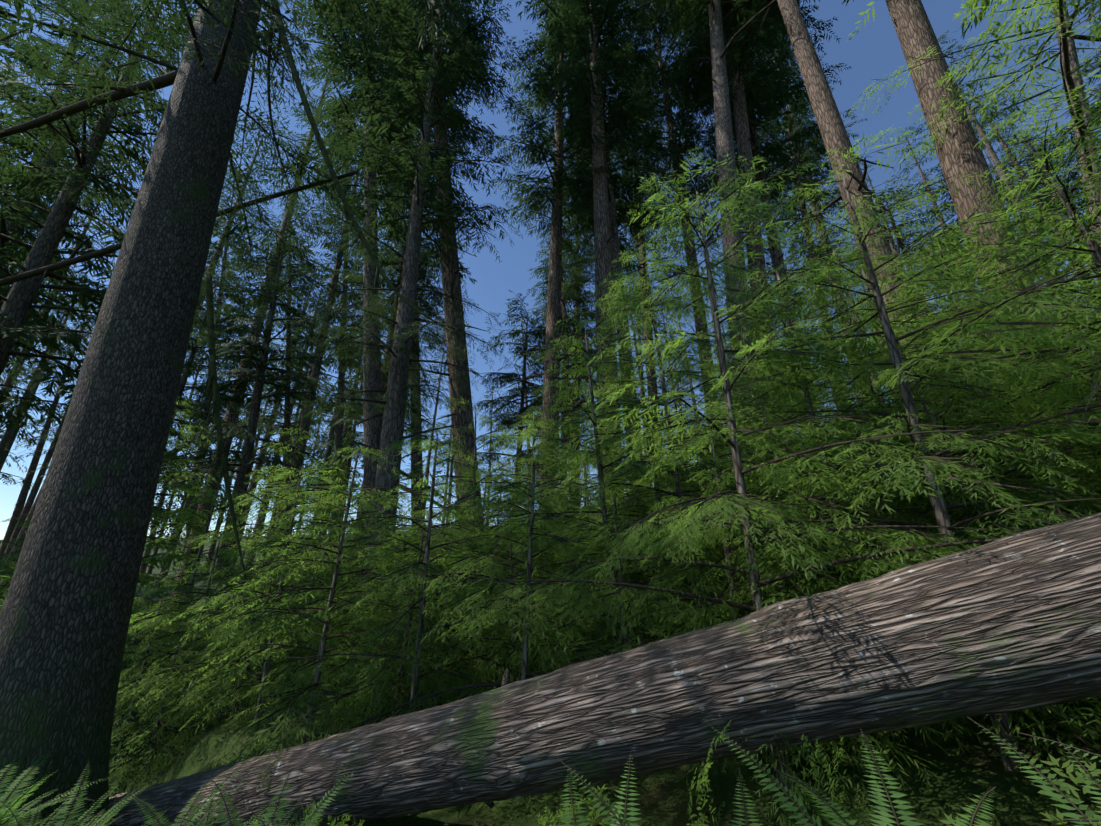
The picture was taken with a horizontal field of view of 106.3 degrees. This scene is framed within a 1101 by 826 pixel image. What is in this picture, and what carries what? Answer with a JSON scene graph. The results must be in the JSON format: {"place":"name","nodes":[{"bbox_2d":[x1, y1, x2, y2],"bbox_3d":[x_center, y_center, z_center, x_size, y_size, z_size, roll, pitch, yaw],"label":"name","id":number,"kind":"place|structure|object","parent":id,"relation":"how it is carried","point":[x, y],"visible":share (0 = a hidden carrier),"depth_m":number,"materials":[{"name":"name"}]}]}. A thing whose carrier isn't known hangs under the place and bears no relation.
{"place":"outdoors","nodes":[
{"label":"outdoors","id":0,"kind":"place"},
{"bbox_2d":[0,395,1100,825],"bbox_3d":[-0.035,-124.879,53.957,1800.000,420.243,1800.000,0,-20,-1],"label":"ground","id":1,"kind":"structure","parent":0,"point":[966,775],"depth_m":2.79,"materials":[{"name":"plant"}]},
{"bbox_2d":[0,302,92,561],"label":"tree","id":2,"kind":"object","parent":1,"relation":"on","point":[22,497],"visible":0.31,"depth_m":51.90,"materials":[{"name":"green plant"}]},
{"bbox_2d":[0,306,93,562],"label":"tree","id":3,"kind":"object","parent":1,"relation":"on","point":[32,496],"visible":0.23,"depth_m":50.20,"materials":[{"name":"green plant"}]},
{"bbox_2d":[0,744,120,825],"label":"fern","id":4,"kind":"object","parent":1,"relation":"on","point":[15,794],"visible":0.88,"depth_m":3.21,"materials":[{"name":"green plant"}]},
{"bbox_2d":[0,217,129,604],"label":"tree","id":5,"kind":"object","parent":1,"relation":"on","point":[24,532],"visible":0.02,"depth_m":27.92,"materials":[{"name":"green plant"}]},
{"bbox_2d":[0,0,141,311],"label":"tree","id":6,"kind":"object","parent":1,"relation":"on","point":[27,235],"visible":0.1,"depth_m":22.27,"materials":[{"name":"green plant"}]},
{"bbox_2d":[0,0,178,380],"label":"hemlock tree","id":7,"kind":"object","parent":1,"relation":"on","point":[10,142],"visible":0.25,"depth_m":14.83,"materials":[{"name":"green plant"}]},
{"bbox_2d":[27,762,154,825],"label":"fern","id":8,"kind":"object","parent":1,"relation":"on","point":[76,814],"visible":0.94,"depth_m":2.82,"materials":[{"name":"green plant"}]},
{"bbox_2d":[0,398,239,662],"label":"young hemlock tree","id":9,"kind":"object","parent":1,"relation":"on","point":[179,525],"visible":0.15,"depth_m":13.21,"materials":[{"name":"green plant"}]},
{"bbox_2d":[0,0,243,446],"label":"hemlock tree","id":10,"kind":"object","parent":1,"relation":"on","point":[19,298],"visible":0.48,"depth_m":10.73,"materials":[{"name":"green plant"}]},
{"bbox_2d":[21,276,258,582],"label":"hemlock tree","id":11,"kind":"object","parent":1,"relation":"on","point":[202,416],"visible":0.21,"depth_m":20.23,"materials":[{"name":"green plant"}]},
{"bbox_2d":[109,647,229,796],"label":"young hemlock tree","id":12,"kind":"object","parent":1,"relation":"on","point":[148,755],"visible":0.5,"depth_m":5.61,"materials":[{"name":"green plant"}]},
{"bbox_2d":[109,596,233,793],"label":"young hemlock tree","id":13,"kind":"object","parent":1,"relation":"on","point":[139,696],"visible":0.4,"depth_m":6.22,"materials":[{"name":"green plant"}]},
{"bbox_2d":[114,482,269,718],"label":"young hemlock tree","id":14,"kind":"object","parent":1,"relation":"on","point":[215,501],"visible":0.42,"depth_m":10.15,"materials":[{"name":"green plant"}]},
{"bbox_2d":[120,531,266,740],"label":"young hemlock tree","id":15,"kind":"object","parent":1,"relation":"on","point":[209,583],"visible":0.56,"depth_m":7.24,"materials":[{"name":"green plant"}]},
{"bbox_2d":[152,752,258,825],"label":"fern","id":16,"kind":"object","parent":1,"relation":"on","point":[194,812],"visible":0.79,"depth_m":2.86,"materials":[{"name":"green plant"}]},
{"bbox_2d":[147,615,303,757],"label":"young hemlock tree","id":17,"kind":"object","parent":1,"relation":"on","point":[235,692],"visible":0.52,"depth_m":5.86,"materials":[{"name":"green plant"}]},
{"bbox_2d":[176,164,275,560],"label":"tree","id":18,"kind":"object","parent":1,"relation":"on","point":[204,366],"visible":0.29,"depth_m":32.08,"materials":[{"name":"green plant"}]},
{"bbox_2d":[177,111,289,412],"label":"tree","id":19,"kind":"object","parent":1,"relation":"on","point":[221,247],"visible":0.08,"depth_m":37.75,"materials":[{"name":"green plant"}]},
{"bbox_2d":[0,0,474,825],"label":"tree","id":20,"kind":"object","parent":1,"relation":"on","point":[66,612],"visible":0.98,"depth_m":4.60,"materials":[{"name":"brown plant"}]},
{"bbox_2d":[0,47,177,236],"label":"branch","id":21,"kind":"object","parent":20,"relation":"attached to","point":[165,79],"visible":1,"depth_m":6.95,"materials":[{"name":"brown plant"}]},
{"bbox_2d":[0,132,368,291],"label":"branch","id":22,"kind":"object","parent":20,"relation":"attached to","point":[69,261],"visible":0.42,"depth_m":8.30,"materials":[{"name":"brown plant"}]},
{"bbox_2d":[256,0,450,331],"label":"tree branch","id":23,"kind":"object","parent":20,"relation":"attached to","point":[341,194],"visible":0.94,"depth_m":6.08,"materials":[{"name":"green plant"}]},
{"bbox_2d":[118,464,359,731],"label":"young hemlock tree","id":24,"kind":"object","parent":1,"relation":"on","point":[293,514],"visible":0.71,"depth_m":5.63,"materials":[{"name":"green plant"}]},
{"bbox_2d":[165,524,338,724],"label":"young hemlock tree","id":25,"kind":"object","parent":1,"relation":"on","point":[275,587],"visible":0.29,"depth_m":7.19,"materials":[{"name":"green plant"}]},
{"bbox_2d":[157,425,352,676],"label":"young hemlock tree","id":26,"kind":"object","parent":1,"relation":"on","point":[284,452],"visible":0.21,"depth_m":13.89,"materials":[{"name":"green plant"}]},
{"bbox_2d":[161,40,353,633],"bbox_3d":[-18.759,-10.174,28.392,8.645,47.554,6.987,-11,-23,24],"label":"tree","id":27,"kind":"object","parent":1,"relation":"on","point":[227,444],"visible":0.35,"depth_m":28.37,"materials":[{"name":"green plant"}]},
{"bbox_2d":[158,203,360,657],"bbox_3d":[-12.422,0.081,17.776,7.120,20.357,7.677,-15,-25,35],"label":"hemlock tree","id":28,"kind":"object","parent":1,"relation":"on","point":[258,376],"visible":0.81,"depth_m":18.18,"materials":[{"name":"green plant"}]},
{"bbox_2d":[236,267,329,596],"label":"tree","id":29,"kind":"object","parent":1,"relation":"on","point":[259,518],"visible":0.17,"depth_m":46.52,"materials":[{"name":"green plant"}]},
{"bbox_2d":[201,552,365,698],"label":"young hemlock tree","id":30,"kind":"object","parent":1,"relation":"on","point":[313,580],"visible":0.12,"depth_m":7.81,"materials":[{"name":"green plant"}]},
{"bbox_2d":[210,762,362,825],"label":"fern","id":31,"kind":"object","parent":1,"relation":"on","point":[280,812],"visible":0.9,"depth_m":2.46,"materials":[{"name":"green plant"}]},
{"bbox_2d":[237,197,335,605],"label":"tree","id":32,"kind":"object","parent":1,"relation":"on","point":[287,415],"visible":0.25,"depth_m":36.22,"materials":[{"name":"green plant"}]},
{"bbox_2d":[229,458,368,677],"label":"young hemlock tree","id":33,"kind":"object","parent":1,"relation":"on","point":[319,537],"visible":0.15,"depth_m":11.79,"materials":[{"name":"green plant"}]},
{"bbox_2d":[173,441,433,791],"bbox_3d":[-2.750,2.178,4.981,2.500,3.886,3.074,-5,-21,14],"label":"young hemlock tree","id":34,"kind":"object","parent":1,"relation":"on","point":[325,633],"visible":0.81,"depth_m":4.84,"materials":[{"name":"green plant"}]},
{"bbox_2d":[175,276,330,651],"bbox_3d":[-3.402,0.520,4.922,1.987,3.953,0.654,14,-24,-33],"label":"drooping branch","id":35,"kind":"object","parent":34,"relation":"attached to","point":[214,393],"visible":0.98,"depth_m":4.74,"materials":[{"name":"green plant"}]},
{"bbox_2d":[248,134,391,617],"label":"tree","id":36,"kind":"object","parent":1,"relation":"on","point":[315,372],"visible":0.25,"depth_m":30.71,"materials":[{"name":"green plant"}]},
{"bbox_2d":[282,160,388,579],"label":"tree","id":37,"kind":"object","parent":1,"relation":"on","point":[342,379],"visible":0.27,"depth_m":31.46,"materials":[{"name":"green plant"}]},
{"bbox_2d":[265,525,431,710],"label":"young hemlock tree","id":38,"kind":"object","parent":1,"relation":"on","point":[360,578],"visible":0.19,"depth_m":6.97,"materials":[{"name":"green plant"}]},
{"bbox_2d":[261,0,469,575],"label":"tree","id":39,"kind":"object","parent":1,"relation":"on","point":[372,380],"visible":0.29,"depth_m":16.65,"materials":[{"name":"green plant"}]},
{"bbox_2d":[266,526,466,716],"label":"young hemlock tree","id":40,"kind":"object","parent":1,"relation":"on","point":[387,616],"visible":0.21,"depth_m":6.19,"materials":[{"name":"green plant"}]},
{"bbox_2d":[296,186,449,627],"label":"hemlock tree","id":41,"kind":"object","parent":1,"relation":"on","point":[384,377],"visible":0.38,"depth_m":24.00,"materials":[{"name":"green plant"}]},
{"bbox_2d":[250,524,503,757],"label":"young hemlock tree","id":42,"kind":"object","parent":1,"relation":"on","point":[408,673],"visible":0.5,"depth_m":4.67,"materials":[{"name":"green plant"}]},
{"bbox_2d":[262,0,522,667],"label":"hemlock tree","id":43,"kind":"object","parent":1,"relation":"on","point":[395,403],"visible":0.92,"depth_m":13.04,"materials":[{"name":"green plant"}]},
{"bbox_2d":[252,426,538,729],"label":"young hemlock tree","id":44,"kind":"object","parent":1,"relation":"on","point":[421,598],"visible":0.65,"depth_m":4.55,"materials":[{"name":"green plant"}]},
{"bbox_2d":[344,58,467,623],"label":"tree","id":45,"kind":"object","parent":1,"relation":"on","point":[416,458],"visible":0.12,"depth_m":24.72,"materials":[{"name":"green plant"}]},
{"bbox_2d":[331,497,497,701],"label":"young hemlock tree","id":46,"kind":"object","parent":1,"relation":"on","point":[441,565],"visible":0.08,"depth_m":6.83,"materials":[{"name":"green plant"}]},
{"bbox_2d":[344,0,525,617],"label":"tree","id":47,"kind":"object","parent":1,"relation":"on","point":[451,282],"visible":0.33,"depth_m":16.54,"materials":[{"name":"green plant"}]},
{"bbox_2d":[397,466,554,674],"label":"young hemlock tree","id":48,"kind":"object","parent":1,"relation":"on","point":[482,515],"visible":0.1,"depth_m":7.89,"materials":[{"name":"green plant"}]},
{"bbox_2d":[356,395,598,699],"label":"young hemlock tree","id":49,"kind":"object","parent":1,"relation":"on","point":[488,474],"visible":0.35,"depth_m":7.05,"materials":[{"name":"green plant"}]},
{"bbox_2d":[388,500,605,703],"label":"young hemlock tree","id":50,"kind":"object","parent":1,"relation":"on","point":[514,673],"visible":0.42,"depth_m":5.31,"materials":[{"name":"green plant"}]},
{"bbox_2d":[368,466,626,818],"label":"young hemlock tree","id":51,"kind":"object","parent":1,"relation":"on","point":[527,607],"visible":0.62,"depth_m":4.02,"materials":[{"name":"green plant"}]},
{"bbox_2d":[445,290,581,609],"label":"hemlock tree","id":52,"kind":"object","parent":1,"relation":"on","point":[508,377],"visible":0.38,"depth_m":26.37,"materials":[{"name":"green plant"}]},
{"bbox_2d":[429,410,600,636],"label":"young hemlock tree","id":53,"kind":"object","parent":1,"relation":"on","point":[534,432],"visible":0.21,"depth_m":9.30,"materials":[{"name":"green plant"}]},
{"bbox_2d":[436,483,626,670],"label":"young hemlock tree","id":54,"kind":"object","parent":1,"relation":"on","point":[545,528],"visible":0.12,"depth_m":7.18,"materials":[{"name":"green plant"}]},
{"bbox_2d":[493,264,596,570],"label":"hemlock tree","id":55,"kind":"object","parent":1,"relation":"on","point":[525,410],"visible":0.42,"depth_m":23.09,"materials":[{"name":"green plant"}]},
{"bbox_2d":[482,0,636,595],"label":"tree","id":56,"kind":"object","parent":1,"relation":"on","point":[556,242],"visible":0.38,"depth_m":21.16,"materials":[{"name":"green plant"}]},
{"bbox_2d":[507,230,623,528],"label":"hemlock tree","id":57,"kind":"object","parent":1,"relation":"on","point":[546,261],"visible":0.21,"depth_m":29.02,"materials":[{"name":"green plant"}]},
{"bbox_2d":[534,156,615,477],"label":"tree","id":58,"kind":"object","parent":1,"relation":"on","point":[585,293],"visible":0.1,"depth_m":34.70,"materials":[{"name":"green plant"}]},
{"bbox_2d":[501,0,675,563],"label":"tree","id":59,"kind":"object","parent":1,"relation":"on","point":[602,227],"visible":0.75,"depth_m":18.89,"materials":[{"name":"green plant"}]},
{"bbox_2d":[505,497,692,675],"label":"young hemlock tree","id":60,"kind":"object","parent":1,"relation":"on","point":[579,642],"visible":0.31,"depth_m":4.21,"materials":[{"name":"green plant"}]},
{"bbox_2d":[559,751,641,825],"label":"fern","id":61,"kind":"object","parent":1,"relation":"on","point":[567,819],"visible":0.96,"depth_m":1.57,"materials":[{"name":"green plant"}]},
{"bbox_2d":[105,512,1100,825],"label":"fallen log","id":62,"kind":"object","parent":1,"relation":"on","point":[1007,624],"visible":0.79,"depth_m":1.91,"materials":[{"name":"brown wood"}]},
{"bbox_2d":[501,441,714,679],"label":"young hemlock tree","id":63,"kind":"object","parent":1,"relation":"on","point":[566,565],"visible":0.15,"depth_m":6.27,"materials":[{"name":"green plant"}]},
{"bbox_2d":[473,314,745,678],"bbox_3d":[1.043,1.111,5.490,3.721,5.163,3.390,6,-21,-16],"label":"young hemlock tree","id":64,"kind":"object","parent":1,"relation":"on","point":[600,467],"visible":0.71,"depth_m":5.68,"materials":[{"name":"green plant"}]},
{"bbox_2d":[520,0,699,574],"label":"tree","id":65,"kind":"object","parent":1,"relation":"on","point":[616,218],"visible":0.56,"depth_m":19.95,"materials":[{"name":"green plant"}]},
{"bbox_2d":[511,280,784,636],"bbox_3d":[1.569,0.844,7.278,3.851,6.344,4.203,-20,-24,39],"label":"young hemlock tree","id":66,"kind":"object","parent":1,"relation":"on","point":[641,391],"visible":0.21,"depth_m":7.01,"materials":[{"name":"green plant"}]},
{"bbox_2d":[592,62,705,489],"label":"tree","id":67,"kind":"object","parent":1,"relation":"on","point":[643,249],"visible":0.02,"depth_m":28.20,"materials":[{"name":"green plant"}]},
{"bbox_2d":[560,760,763,825],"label":"fern","id":68,"kind":"object","parent":1,"relation":"on","point":[608,818],"visible":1,"depth_m":1.42,"materials":[{"name":"green plant"}]},
{"bbox_2d":[521,242,804,633],"bbox_3d":[1.740,0.488,5.999,4.474,6.310,3.851,4,-20,-11],"label":"young hemlock tree","id":69,"kind":"object","parent":1,"relation":"on","point":[637,299],"visible":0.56,"depth_m":5.68,"materials":[{"name":"green plant"}]},
{"bbox_2d":[253,720,1100,825],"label":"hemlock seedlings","id":70,"kind":"object","parent":1,"relation":"on","point":[1069,770],"visible":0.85,"depth_m":1.55,"materials":[{"name":"green plant"}]},
{"bbox_2d":[607,1,772,563],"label":"tree","id":71,"kind":"object","parent":1,"relation":"on","point":[672,134],"visible":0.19,"depth_m":24.17,"materials":[{"name":"green plant"}]},
{"bbox_2d":[587,0,819,559],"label":"tree","id":72,"kind":"object","parent":1,"relation":"on","point":[718,39],"visible":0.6,"depth_m":16.41,"materials":[{"name":"green plant"}]},
{"bbox_2d":[627,0,840,472],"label":"tree","id":73,"kind":"object","parent":1,"relation":"on","point":[739,108],"visible":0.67,"depth_m":17.85,"materials":[{"name":"green plant"}]},
{"bbox_2d":[573,425,899,817],"bbox_3d":[1.885,1.554,3.910,2.507,3.014,2.849,19,-27,-41],"label":"young hemlock tree","id":74,"kind":"object","parent":1,"relation":"on","point":[716,462],"visible":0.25,"depth_m":3.90,"materials":[{"name":"green plant"}]},
{"bbox_2d":[643,307,866,581],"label":"young hemlock tree","id":75,"kind":"object","parent":1,"relation":"on","point":[750,371],"visible":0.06,"depth_m":8.56,"materials":[{"name":"green plant"}]},
{"bbox_2d":[420,144,1098,825],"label":"young hemlock tree","id":76,"kind":"object","parent":1,"relation":"on","point":[740,500],"visible":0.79,"depth_m":3.03,"materials":[{"name":"green plant"}]},
{"bbox_2d":[680,23,851,447],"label":"tree","id":77,"kind":"object","parent":1,"relation":"on","point":[773,150],"visible":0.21,"depth_m":21.11,"materials":[{"name":"green plant"}]},
{"bbox_2d":[676,340,864,615],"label":"young hemlock tree","id":78,"kind":"object","parent":1,"relation":"on","point":[719,373],"visible":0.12,"depth_m":6.94,"materials":[{"name":"green plant"}]},
{"bbox_2d":[696,395,891,627],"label":"young hemlock tree","id":79,"kind":"object","parent":1,"relation":"on","point":[760,494],"visible":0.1,"depth_m":4.99,"materials":[{"name":"green plant"}]},
{"bbox_2d":[742,30,879,407],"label":"tree","id":80,"kind":"object","parent":1,"relation":"on","point":[820,149],"visible":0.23,"depth_m":28.55,"materials":[{"name":"green plant"}]},
{"bbox_2d":[687,0,973,491],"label":"tree","id":81,"kind":"object","parent":1,"relation":"on","point":[834,134],"visible":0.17,"depth_m":12.03,"materials":[{"name":"brown plant"}]},
{"bbox_2d":[707,723,995,825],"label":"fern","id":82,"kind":"object","parent":1,"relation":"on","point":[885,821],"visible":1,"depth_m":1.36,"materials":[{"name":"green plant"}]},
{"bbox_2d":[630,126,1100,817],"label":"young hemlock tree","id":83,"kind":"object","parent":1,"relation":"on","point":[1002,726],"visible":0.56,"depth_m":3.03,"materials":[{"name":"green plant"}]},
{"bbox_2d":[662,256,1100,813],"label":"young hemlock tree","id":84,"kind":"object","parent":1,"relation":"on","point":[834,503],"visible":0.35,"depth_m":3.69,"materials":[{"name":"green plant"}]},
{"bbox_2d":[747,233,1098,554],"bbox_3d":[4.844,-0.119,5.926,4.114,6.030,4.173,0,-20,-1],"label":"young hemlock tree","id":85,"kind":"object","parent":1,"relation":"on","point":[843,398],"visible":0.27,"depth_m":6.24,"materials":[{"name":"green plant"}]},
{"bbox_2d":[854,184,1006,393],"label":"hemlock tree","id":86,"kind":"object","parent":1,"relation":"on","point":[901,241],"visible":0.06,"depth_m":22.21,"materials":[{"name":"green plant"}]},
{"bbox_2d":[763,248,1100,583],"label":"young hemlock tree","id":87,"kind":"object","parent":1,"relation":"on","point":[980,411],"visible":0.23,"depth_m":3.67,"materials":[{"name":"green plant"}]},
{"bbox_2d":[806,149,1100,543],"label":"tree","id":88,"kind":"object","parent":1,"relation":"on","point":[1084,399],"visible":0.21,"depth_m":2.95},
{"bbox_2d":[842,0,1100,398],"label":"hemlock tree","id":89,"kind":"object","parent":1,"relation":"on","point":[1074,89],"visible":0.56,"depth_m":9.00,"materials":[{"name":"green plant"}]},
{"bbox_2d":[844,342,1100,536],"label":"young hemlock tree","id":90,"kind":"object","parent":1,"relation":"on","point":[1079,467],"visible":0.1,"depth_m":4.37,"materials":[{"name":"green plant"}]},
{"bbox_2d":[867,225,1100,546],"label":"young hemlock tree","id":91,"kind":"object","parent":1,"relation":"on","point":[968,280],"visible":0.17,"depth_m":5.74,"materials":[{"name":"green plant"}]},
{"bbox_2d":[872,218,1100,521],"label":"young hemlock tree","id":92,"kind":"object","parent":1,"relation":"on","point":[940,274],"visible":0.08,"depth_m":6.47,"materials":[{"name":"green plant"}]},
{"bbox_2d":[880,90,1100,550],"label":"young hemlock tree","id":93,"kind":"object","parent":1,"relation":"on","point":[1086,235],"visible":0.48,"depth_m":3.39,"materials":[{"name":"green plant"}]},
{"bbox_2d":[885,0,1099,501],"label":"tree","id":94,"kind":"object","parent":1,"relation":"on","point":[958,153],"visible":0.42,"depth_m":10.97,"materials":[{"name":"brown plant"}]},
{"bbox_2d":[914,32,1079,311],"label":"tree","id":95,"kind":"object","parent":1,"relation":"on","point":[991,153],"visible":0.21,"depth_m":37.63,"materials":[{"name":"green plant"}]},
{"bbox_2d":[907,164,1092,344],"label":"hemlock tree","id":96,"kind":"object","parent":1,"relation":"on","point":[946,203],"visible":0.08,"depth_m":22.05,"materials":[{"name":"green plant"}]},
{"bbox_2d":[967,717,1100,825],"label":"fern","id":97,"kind":"object","parent":1,"relation":"on","point":[1079,809],"visible":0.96,"depth_m":1.07,"materials":[{"name":"green plant"}]},
{"bbox_2d":[976,90,1096,310],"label":"tree","id":98,"kind":"object","parent":1,"relation":"on","point":[1022,175],"visible":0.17,"depth_m":37.56,"materials":[{"name":"green plant"}]},
{"bbox_2d":[1002,0,1100,514],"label":"young hemlock tree","id":99,"kind":"object","parent":1,"relation":"on","point":[1084,143],"visible":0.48,"depth_m":3.66,"materials":[{"name":"green plant"}]},
{"bbox_2d":[1006,211,1100,493],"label":"young hemlock tree","id":100,"kind":"object","parent":1,"relation":"on","point":[1088,256],"visible":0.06,"depth_m":6.84,"materials":[{"name":"green plant"}]},
{"bbox_2d":[1024,50,1100,279],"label":"hemlock tree","id":101,"kind":"object","parent":1,"relation":"on","point":[1073,175],"visible":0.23,"depth_m":17.16,"materials":[{"name":"green plant"}]},
{"bbox_2d":[0,0,1100,539],"label":"sky","id":102,"kind":"structure","parent":0,"point":[876,52],"materials":[{"name":"blue"}]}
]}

